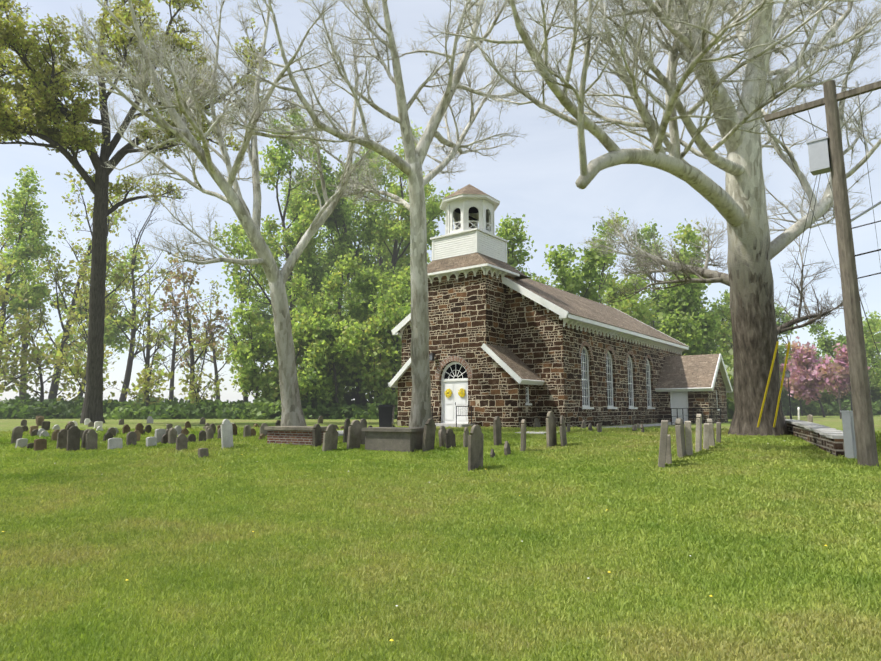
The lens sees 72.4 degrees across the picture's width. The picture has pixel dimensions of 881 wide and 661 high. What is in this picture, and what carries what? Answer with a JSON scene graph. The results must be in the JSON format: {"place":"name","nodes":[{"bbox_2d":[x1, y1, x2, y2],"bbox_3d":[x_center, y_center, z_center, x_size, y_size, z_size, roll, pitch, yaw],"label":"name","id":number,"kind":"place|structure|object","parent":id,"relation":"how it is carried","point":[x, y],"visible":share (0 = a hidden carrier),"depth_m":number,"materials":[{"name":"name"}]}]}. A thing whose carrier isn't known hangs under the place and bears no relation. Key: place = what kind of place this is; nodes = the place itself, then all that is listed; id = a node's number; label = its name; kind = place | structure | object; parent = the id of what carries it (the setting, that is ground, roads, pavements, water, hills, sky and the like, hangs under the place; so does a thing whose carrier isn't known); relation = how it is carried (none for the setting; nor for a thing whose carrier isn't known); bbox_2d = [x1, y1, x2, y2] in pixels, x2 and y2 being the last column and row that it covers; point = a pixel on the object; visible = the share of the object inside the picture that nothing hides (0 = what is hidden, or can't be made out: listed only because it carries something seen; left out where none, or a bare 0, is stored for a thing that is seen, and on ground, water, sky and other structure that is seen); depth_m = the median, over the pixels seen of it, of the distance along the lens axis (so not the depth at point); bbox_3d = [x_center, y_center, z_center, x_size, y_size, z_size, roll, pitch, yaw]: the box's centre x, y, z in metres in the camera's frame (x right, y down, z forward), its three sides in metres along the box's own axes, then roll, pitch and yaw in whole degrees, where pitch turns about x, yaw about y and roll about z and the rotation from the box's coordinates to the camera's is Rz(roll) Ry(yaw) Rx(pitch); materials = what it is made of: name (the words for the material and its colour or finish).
{"place":"outdoors","nodes":[
{"label":"outdoors","id":0,"kind":"place"},
{"bbox_2d":[106,244,183,405],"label":"tree leaves","id":1,"kind":"object","parent":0,"point":[154,303],"depth_m":64.57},
{"bbox_2d":[109,317,183,405],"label":"tree leaves","id":2,"kind":"object","parent":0,"point":[142,383],"depth_m":53.21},
{"bbox_2d":[159,244,235,401],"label":"tree leaves","id":3,"kind":"object","parent":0,"point":[188,314],"depth_m":62.36,"materials":[{"name":"plant"}]},
{"bbox_2d":[170,275,237,398],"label":"tree leaves","id":4,"kind":"object","parent":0,"point":[218,350],"depth_m":83.99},
{"bbox_2d":[0,415,880,660],"bbox_3d":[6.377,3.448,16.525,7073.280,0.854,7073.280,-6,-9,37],"label":"ground","id":5,"kind":"structure","parent":0,"point":[830,421],"depth_m":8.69,"materials":[{"name":"green plant"}]},
{"bbox_2d":[11,426,22,443],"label":"headstone","id":6,"kind":"object","parent":5,"relation":"on","point":[17,432],"visible":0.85,"depth_m":17.98,"materials":[{"name":"stone"}]},
{"bbox_2d":[15,438,27,447],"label":"headstone","id":7,"kind":"object","parent":5,"relation":"on","point":[22,442],"visible":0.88,"depth_m":16.94,"materials":[{"name":"stone"}]},
{"bbox_2d":[0,203,52,402],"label":"tree leaves","id":8,"kind":"object","parent":5,"relation":"on","point":[45,276],"depth_m":81.33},
{"bbox_2d":[0,165,59,361],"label":"tree leaves","id":9,"kind":"object","parent":5,"relation":"on","point":[31,238],"depth_m":65.41,"materials":[{"name":"plant"}]},
{"bbox_2d":[0,255,76,395],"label":"tree leaves","id":10,"kind":"object","parent":5,"relation":"on","point":[16,345],"depth_m":56.94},
{"bbox_2d":[34,439,46,450],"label":"headstone","id":11,"kind":"object","parent":5,"relation":"on","point":[40,444],"visible":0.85,"depth_m":16.26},
{"bbox_2d":[0,286,86,401],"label":"tree leaves","id":12,"kind":"object","parent":5,"relation":"on","point":[65,378],"depth_m":57.24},
{"bbox_2d":[56,429,66,448],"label":"headstone","id":13,"kind":"object","parent":5,"relation":"on","point":[61,438],"visible":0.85,"depth_m":16.70,"materials":[{"name":"stone"}]},
{"bbox_2d":[66,426,80,450],"bbox_3d":[-9.949,3.008,16.323,0.146,0.838,0.310,-6,-9,37],"label":"headstone","id":14,"kind":"object","parent":5,"relation":"on","point":[73,437],"visible":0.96,"depth_m":16.30,"materials":[{"name":"stone"}]},
{"bbox_2d":[20,172,147,399],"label":"tree leaves","id":15,"kind":"object","parent":5,"relation":"on","point":[62,275],"depth_m":69.23,"materials":[{"name":"plant"}]},
{"bbox_2d":[81,429,89,447],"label":"headstone","id":16,"kind":"object","parent":5,"relation":"on","point":[83,444],"visible":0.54,"depth_m":16.87,"materials":[{"name":"stone"}]},
{"bbox_2d":[86,429,97,449],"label":"headstone","id":17,"kind":"object","parent":5,"relation":"on","point":[91,438],"visible":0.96,"depth_m":16.53,"materials":[{"name":"stone"}]},
{"bbox_2d":[49,242,145,396],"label":"tree leaves","id":18,"kind":"object","parent":5,"relation":"on","point":[112,336],"depth_m":82.62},
{"bbox_2d":[54,165,155,347],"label":"tree leaves","id":19,"kind":"object","parent":5,"relation":"on","point":[68,316],"depth_m":59.78,"materials":[{"name":"plant"}]},
{"bbox_2d":[108,438,122,448],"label":"headstone","id":20,"kind":"object","parent":5,"relation":"on","point":[113,443],"visible":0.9,"depth_m":16.76,"materials":[{"name":"stone"}]},
{"bbox_2d":[126,431,136,445],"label":"headstone","id":21,"kind":"object","parent":5,"relation":"on","point":[131,436],"visible":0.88,"depth_m":17.75,"materials":[{"name":"stone"}]},
{"bbox_2d":[0,0,281,422],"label":"oak","id":22,"kind":"object","parent":5,"relation":"on","point":[83,113],"depth_m":35.92,"materials":[{"name":"plant"}]},
{"bbox_2d":[106,205,182,401],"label":"tree","id":23,"kind":"object","parent":5,"relation":"on","point":[127,377],"visible":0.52,"depth_m":72.39,"materials":[{"name":"green plant"}]},
{"bbox_2d":[146,437,156,446],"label":"headstone","id":24,"kind":"object","parent":5,"relation":"on","point":[150,441],"visible":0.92,"depth_m":17.49,"materials":[{"name":"stone"}]},
{"bbox_2d":[154,429,165,442],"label":"headstone","id":25,"kind":"object","parent":5,"relation":"on","point":[159,433],"visible":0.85,"depth_m":18.55,"materials":[{"name":"stone"}]},
{"bbox_2d":[168,428,176,443],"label":"headstone","id":26,"kind":"object","parent":5,"relation":"on","point":[172,434],"visible":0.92,"depth_m":18.34,"materials":[{"name":"stone"}]},
{"bbox_2d":[144,267,203,398],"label":"tree","id":27,"kind":"object","parent":5,"relation":"on","point":[173,367],"visible":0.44,"depth_m":74.52,"materials":[{"name":"green plant"}]},
{"bbox_2d":[176,434,187,450],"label":"headstone","id":28,"kind":"object","parent":5,"relation":"on","point":[181,441],"visible":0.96,"depth_m":16.61,"materials":[{"name":"stone"}]},
{"bbox_2d":[178,325,226,408],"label":"tree leaves","id":29,"kind":"object","parent":5,"relation":"on","point":[192,396],"depth_m":55.47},
{"bbox_2d":[199,430,205,440],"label":"headstone","id":30,"kind":"object","parent":5,"relation":"on","point":[202,434],"visible":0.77,"depth_m":18.99,"materials":[{"name":"stone"}]},
{"bbox_2d":[198,448,208,457],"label":"headstone","id":31,"kind":"object","parent":5,"relation":"on","point":[202,452],"visible":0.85,"depth_m":14.95,"materials":[{"name":"stone"}]},
{"bbox_2d":[206,428,213,439],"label":"headstone","id":32,"kind":"object","parent":5,"relation":"on","point":[209,433],"visible":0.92,"depth_m":19.60,"materials":[{"name":"stone"}]},
{"bbox_2d":[45,0,399,425],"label":"sycamore","id":33,"kind":"object","parent":5,"relation":"on","point":[292,414],"depth_m":21.52,"materials":[{"name":"plant"}]},
{"bbox_2d":[221,419,232,448],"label":"headstone","id":34,"kind":"object","parent":5,"relation":"on","point":[226,434],"visible":0.94,"depth_m":17.13,"materials":[{"name":"stone"}]},
{"bbox_2d":[215,244,260,402],"bbox_3d":[-18.839,0.004,58.428,3.630,17.373,7.491,0,-7,2],"label":"tree","id":35,"kind":"object","parent":5,"relation":"on","point":[245,398],"visible":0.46,"depth_m":58.09,"materials":[{"name":"green plant"}]},
{"bbox_2d":[226,279,301,408],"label":"tree leaves","id":36,"kind":"object","parent":35,"relation":"attached to","point":[246,374],"depth_m":53.49,"materials":[{"name":"plant"}]},
{"bbox_2d":[243,425,250,436],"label":"headstone","id":37,"kind":"object","parent":5,"relation":"on","point":[247,430],"visible":0.79,"depth_m":20.66,"materials":[{"name":"stone"}]},
{"bbox_2d":[222,234,318,370],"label":"tree leaves","id":38,"kind":"object","parent":5,"relation":"on","point":[265,308],"depth_m":83.99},
{"bbox_2d":[206,100,348,360],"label":"tree leaves","id":39,"kind":"object","parent":5,"relation":"on","point":[311,206],"depth_m":64.91,"materials":[{"name":"plant"}]},
{"bbox_2d":[264,426,326,444],"bbox_3d":[-4.349,3.265,18.431,1.840,0.640,0.990,-4,-8,26],"label":"brick box tomb","id":40,"kind":"object","parent":5,"relation":"on","point":[297,435],"visible":0.64,"depth_m":18.07,"materials":[{"name":"brick"}]},
{"bbox_2d":[248,265,368,417],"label":"tree leaves","id":41,"kind":"object","parent":5,"relation":"on","point":[324,310],"depth_m":54.07,"materials":[{"name":"plant"}]},
{"bbox_2d":[252,309,328,413],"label":"tree leaves","id":42,"kind":"object","parent":41,"relation":"attached to","point":[304,327],"depth_m":52.40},
{"bbox_2d":[300,297,361,397],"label":"tree leaves","id":43,"kind":"object","parent":41,"relation":"attached to","point":[346,306],"depth_m":53.11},
{"bbox_2d":[326,266,387,404],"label":"tree leaves","id":44,"kind":"object","parent":41,"relation":"on","point":[361,285],"depth_m":57.14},
{"bbox_2d":[273,179,348,317],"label":"tree leaves","id":45,"kind":"object","parent":5,"relation":"on","point":[323,252],"depth_m":84.75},
{"bbox_2d":[312,424,321,446],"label":"headstone","id":46,"kind":"object","parent":5,"relation":"on","point":[316,435],"visible":0.94,"depth_m":17.44,"materials":[{"name":"stone"}]},
{"bbox_2d":[297,306,360,418],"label":"tree leaves","id":47,"kind":"object","parent":5,"relation":"on","point":[325,381],"depth_m":51.97,"materials":[{"name":"plant"}]},
{"bbox_2d":[322,424,337,450],"bbox_3d":[-3.007,3.002,16.437,0.131,0.876,0.592,-3,-8,25],"label":"headstone","id":48,"kind":"object","parent":5,"relation":"on","point":[330,438],"visible":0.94,"depth_m":16.38,"materials":[{"name":"stone"}]},
{"bbox_2d":[288,136,384,315],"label":"tree leaves","id":49,"kind":"object","parent":5,"relation":"on","point":[317,271],"depth_m":67.15,"materials":[{"name":"plant"}]},
{"bbox_2d":[343,419,349,442],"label":"headstone","id":50,"kind":"object","parent":5,"relation":"on","point":[346,426],"visible":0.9,"depth_m":18.49,"materials":[{"name":"stone"}]},
{"bbox_2d":[327,195,376,323],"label":"tree leaves","id":51,"kind":"object","parent":5,"relation":"on","point":[356,216],"depth_m":82.39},
{"bbox_2d":[346,420,361,449],"bbox_3d":[-2.405,2.984,16.813,0.195,0.963,0.476,-5,-9,34],"label":"headstone","id":52,"kind":"object","parent":5,"relation":"on","point":[354,434],"visible":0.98,"depth_m":16.75,"materials":[{"name":"stone"}]},
{"bbox_2d":[360,419,366,444],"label":"headstone","id":53,"kind":"object","parent":5,"relation":"on","point":[363,422],"visible":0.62,"depth_m":17.85,"materials":[{"name":"stone"}]},
{"bbox_2d":[349,301,401,404],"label":"tree leaves","id":54,"kind":"object","parent":5,"relation":"on","point":[383,371],"depth_m":53.13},
{"bbox_2d":[207,0,549,427],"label":"sycamore","id":55,"kind":"object","parent":5,"relation":"on","point":[410,166],"depth_m":23.56,"materials":[{"name":"plant"}]},
{"bbox_2d":[377,405,395,426],"bbox_3d":[-2.221,3.578,24.772,0.661,1.050,0.691,0,-7,3],"label":"gravestone","id":56,"kind":"object","parent":5,"relation":"on","point":[386,415],"visible":0.73,"depth_m":24.49,"materials":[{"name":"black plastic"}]},
{"bbox_2d":[348,138,429,325],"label":"tree leaves","id":57,"kind":"object","parent":5,"relation":"on","point":[381,249],"depth_m":77.18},
{"bbox_2d":[369,263,410,394],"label":"tree leaves","id":58,"kind":"object","parent":5,"relation":"on","point":[403,309],"depth_m":57.59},
{"bbox_2d":[359,253,430,402],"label":"tree leaves","id":59,"kind":"object","parent":58,"relation":"attached to","point":[398,290],"depth_m":53.40,"materials":[{"name":"plant"}]},
{"bbox_2d":[362,427,423,451],"bbox_3d":[-1.245,3.008,16.398,1.540,0.710,0.940,-4,-8,26],"label":"box tomb","id":60,"kind":"object","parent":5,"relation":"on","point":[403,439],"visible":0.71,"depth_m":16.04,"materials":[{"name":"stone"}]},
{"bbox_2d":[328,121,458,393],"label":"tree leaves","id":61,"kind":"object","parent":5,"relation":"on","point":[388,228],"depth_m":66.26,"materials":[{"name":"plant"}]},
{"bbox_2d":[422,418,435,450],"bbox_3d":[-0.305,2.856,16.022,0.198,1.020,0.487,-4,-8,29],"label":"headstone","id":62,"kind":"object","parent":5,"relation":"on","point":[429,435],"visible":0.92,"depth_m":15.94,"materials":[{"name":"stone"}]},
{"bbox_2d":[0,390,880,419],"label":"hedge","id":63,"kind":"object","parent":5,"relation":"on","point":[174,408],"visible":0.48,"depth_m":51.39,"materials":[{"name":"plant"}]},
{"bbox_2d":[33,283,122,402],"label":"tree leaves","id":64,"kind":"object","parent":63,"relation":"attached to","point":[76,367],"depth_m":51.66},
{"bbox_2d":[438,429,444,446],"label":"headstone","id":65,"kind":"object","parent":5,"relation":"on","point":[441,437],"visible":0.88,"depth_m":16.81,"materials":[{"name":"stone"}]},
{"bbox_2d":[445,429,455,447],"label":"headstone","id":66,"kind":"object","parent":5,"relation":"on","point":[450,441],"visible":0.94,"depth_m":16.59,"materials":[{"name":"stone"}]},
{"bbox_2d":[463,427,468,446],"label":"headstone","id":67,"kind":"object","parent":5,"relation":"on","point":[465,436],"visible":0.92,"depth_m":16.70,"materials":[{"name":"stone"}]},
{"bbox_2d":[468,425,483,470],"bbox_3d":[0.755,2.568,12.872,0.100,1.096,0.575,-4,-9,30],"label":"headstone","id":68,"kind":"object","parent":5,"relation":"on","point":[475,446],"visible":0.88,"depth_m":12.80,"materials":[{"name":"stone"}]},
{"bbox_2d":[493,416,501,445],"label":"headstone","id":69,"kind":"object","parent":5,"relation":"on","point":[497,436],"visible":0.92,"depth_m":17.14,"materials":[{"name":"stone"}]},
{"bbox_2d":[504,441,510,455],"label":"headstone","id":70,"kind":"object","parent":5,"relation":"on","point":[507,450],"visible":0.62,"depth_m":14.92,"materials":[{"name":"stone"}]},
{"bbox_2d":[520,419,525,450],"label":"headstone","id":71,"kind":"object","parent":5,"relation":"on","point":[523,434],"visible":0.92,"depth_m":15.66,"materials":[{"name":"stone"}]},
{"bbox_2d":[495,213,553,285],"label":"tree leaves","id":72,"kind":"object","parent":5,"relation":"on","point":[514,228],"depth_m":57.84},
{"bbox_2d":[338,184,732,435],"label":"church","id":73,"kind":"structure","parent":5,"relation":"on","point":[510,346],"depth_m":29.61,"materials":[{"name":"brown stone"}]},
{"bbox_2d":[546,411,556,446],"bbox_3d":[3.101,2.835,16.863,0.109,1.148,0.521,-5,-9,33],"label":"headstone","id":74,"kind":"object","parent":5,"relation":"on","point":[551,438],"visible":0.96,"depth_m":16.77,"materials":[{"name":"stone"}]},
{"bbox_2d":[559,415,566,445],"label":"headstone","id":75,"kind":"object","parent":5,"relation":"on","point":[563,437],"visible":0.92,"depth_m":16.86,"materials":[{"name":"stone"}]},
{"bbox_2d":[549,244,599,289],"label":"tree leaves","id":76,"kind":"object","parent":5,"relation":"on","point":[570,254],"depth_m":76.97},
{"bbox_2d":[417,0,880,435],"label":"sycamore","id":77,"kind":"object","parent":5,"relation":"on","point":[738,203],"depth_m":18.98,"materials":[{"name":"plant"}]},
{"bbox_2d":[601,274,698,351],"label":"tree leaves","id":78,"kind":"object","parent":5,"relation":"on","point":[612,284],"depth_m":54.60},
{"bbox_2d":[658,420,667,467],"bbox_3d":[4.635,2.438,12.552,0.267,1.132,0.280,-3,-8,19],"label":"headstone","id":79,"kind":"object","parent":5,"relation":"on","point":[663,444],"visible":0.88,"depth_m":12.43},
{"bbox_2d":[626,219,703,326],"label":"tree leaves","id":80,"kind":"object","parent":5,"relation":"on","point":[645,230],"depth_m":72.27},
{"bbox_2d":[666,435,671,463],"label":"headstone","id":81,"kind":"object","parent":5,"relation":"on","point":[668,456],"visible":0.46,"depth_m":12.81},
{"bbox_2d":[675,418,685,457],"bbox_3d":[5.482,2.525,13.743,0.146,1.030,0.404,-5,-9,32],"label":"headstone","id":82,"kind":"object","parent":5,"relation":"on","point":[680,439],"visible":0.92,"depth_m":13.61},
{"bbox_2d":[651,255,710,355],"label":"tree leaves","id":83,"kind":"object","parent":5,"relation":"on","point":[676,326],"depth_m":50.26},
{"bbox_2d":[635,218,730,352],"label":"tree leaves","id":84,"kind":"object","parent":5,"relation":"on","point":[687,235],"depth_m":59.16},
{"bbox_2d":[684,421,692,455],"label":"headstone","id":85,"kind":"object","parent":5,"relation":"on","point":[688,438],"visible":0.83,"depth_m":13.84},
{"bbox_2d":[695,414,701,451],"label":"headstone","id":86,"kind":"object","parent":5,"relation":"on","point":[698,446],"visible":0.92,"depth_m":14.23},
{"bbox_2d":[703,423,708,449],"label":"headstone","id":87,"kind":"object","parent":5,"relation":"on","point":[706,436],"visible":0.83,"depth_m":14.69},
{"bbox_2d":[707,419,714,445],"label":"headstone","id":88,"kind":"object","parent":5,"relation":"on","point":[711,435],"visible":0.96,"depth_m":15.29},
{"bbox_2d":[696,329,726,354],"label":"tree leaves","id":89,"kind":"object","parent":5,"relation":"on","point":[710,342],"depth_m":53.48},
{"bbox_2d":[697,284,731,354],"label":"tree leaves","id":90,"kind":"object","parent":5,"relation":"on","point":[726,295],"depth_m":72.90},
{"bbox_2d":[716,422,720,442],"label":"headstone","id":91,"kind":"object","parent":5,"relation":"on","point":[718,431],"visible":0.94,"depth_m":16.04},
{"bbox_2d":[725,348,733,402],"bbox_3d":[23.294,2.955,47.110,3.973,5.479,5.416,-19,-20,68],"label":"tree","id":92,"kind":"object","parent":5,"relation":"on","point":[730,397],"visible":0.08,"depth_m":46.43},
{"bbox_2d":[710,307,781,401],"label":"tree leaves","id":93,"kind":"object","parent":5,"relation":"on","point":[727,345],"depth_m":57.27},
{"bbox_2d":[776,321,792,398],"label":"tree leaves","id":94,"kind":"object","parent":5,"relation":"on","point":[781,350],"depth_m":80.71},
{"bbox_2d":[778,344,826,409],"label":"tree leaves","id":95,"kind":"object","parent":94,"relation":"attached to","point":[786,393],"depth_m":80.00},
{"bbox_2d":[813,354,835,404],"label":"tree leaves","id":96,"kind":"object","parent":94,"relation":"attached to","point":[824,398],"depth_m":80.05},
{"bbox_2d":[785,370,791,418],"bbox_3d":[26.270,4.844,45.352,0.400,3.800,0.400,-6,-9,37],"label":"lamp post","id":97,"kind":"object","parent":5,"relation":"on","point":[787,373],"visible":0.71,"depth_m":45.38,"materials":[{"name":"black metal"}]},
{"bbox_2d":[774,303,817,373],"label":"tree leaves","id":98,"kind":"object","parent":5,"relation":"on","point":[781,316],"depth_m":84.55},
{"bbox_2d":[779,359,819,415],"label":"pink tree leaves","id":99,"kind":"object","parent":5,"relation":"on","point":[787,368],"depth_m":73.79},
{"bbox_2d":[784,336,838,416],"bbox_3d":[37.797,4.740,61.389,4.786,8.732,5.675,-6,-9,37],"label":"pink tree","id":100,"kind":"object","parent":5,"relation":"on","point":[807,388],"depth_m":60.86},
{"bbox_2d":[785,419,844,456],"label":"retaining wall","id":101,"kind":"structure","parent":5,"relation":"on","point":[827,439],"depth_m":15.05,"materials":[{"name":"stone"}]},
{"bbox_2d":[757,80,880,466],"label":"utility poles and wires","id":102,"kind":"object","parent":5,"relation":"on","point":[826,155],"visible":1,"depth_m":11.85,"materials":[{"name":"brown wood"}]},
{"bbox_2d":[823,371,851,418],"bbox_3d":[34.075,5.631,51.193,2.187,4.351,2.936,7,-10,-42],"label":"tree","id":103,"kind":"object","parent":5,"relation":"on","point":[839,396],"visible":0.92,"depth_m":51.23,"materials":[{"name":"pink plant"}]},
{"bbox_2d":[819,343,870,410],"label":"pink tree leaves","id":104,"kind":"object","parent":5,"relation":"on","point":[841,365],"depth_m":64.81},
{"bbox_2d":[840,410,856,458],"bbox_3d":[8.731,2.377,12.802,0.230,1.340,0.210,3,-8,-24],"label":"utility cabinet","id":105,"kind":"object","parent":5,"relation":"on","point":[849,434],"visible":0.59,"depth_m":12.76,"materials":[{"name":"metal"}]},
{"bbox_2d":[0,0,880,402],"label":"sky","id":106,"kind":"structure","parent":0,"point":[535,176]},
{"bbox_2d":[542,234,620,309],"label":"tree leaves","id":107,"kind":"object","parent":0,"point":[572,281],"depth_m":51.16,"materials":[{"name":"plant"}]},
{"bbox_2d":[583,208,659,316],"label":"tree leaves","id":108,"kind":"object","parent":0,"point":[611,258],"depth_m":63.40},
{"bbox_2d":[658,274,733,370],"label":"tree leaves","id":109,"kind":"object","parent":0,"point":[713,325],"depth_m":52.89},
{"bbox_2d":[802,320,846,403],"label":"tree leaves","id":110,"kind":"object","parent":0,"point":[828,340],"depth_m":86.41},
{"bbox_2d":[835,329,846,349],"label":"tree leaves","id":111,"kind":"object","parent":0,"point":[842,341],"depth_m":94.46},
{"bbox_2d":[821,311,880,399],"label":"tree leaves","id":112,"kind":"object","parent":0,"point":[869,342],"depth_m":79.00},
{"bbox_2d":[864,319,880,402],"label":"tree leaves","id":113,"kind":"object","parent":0,"point":[877,363],"depth_m":83.08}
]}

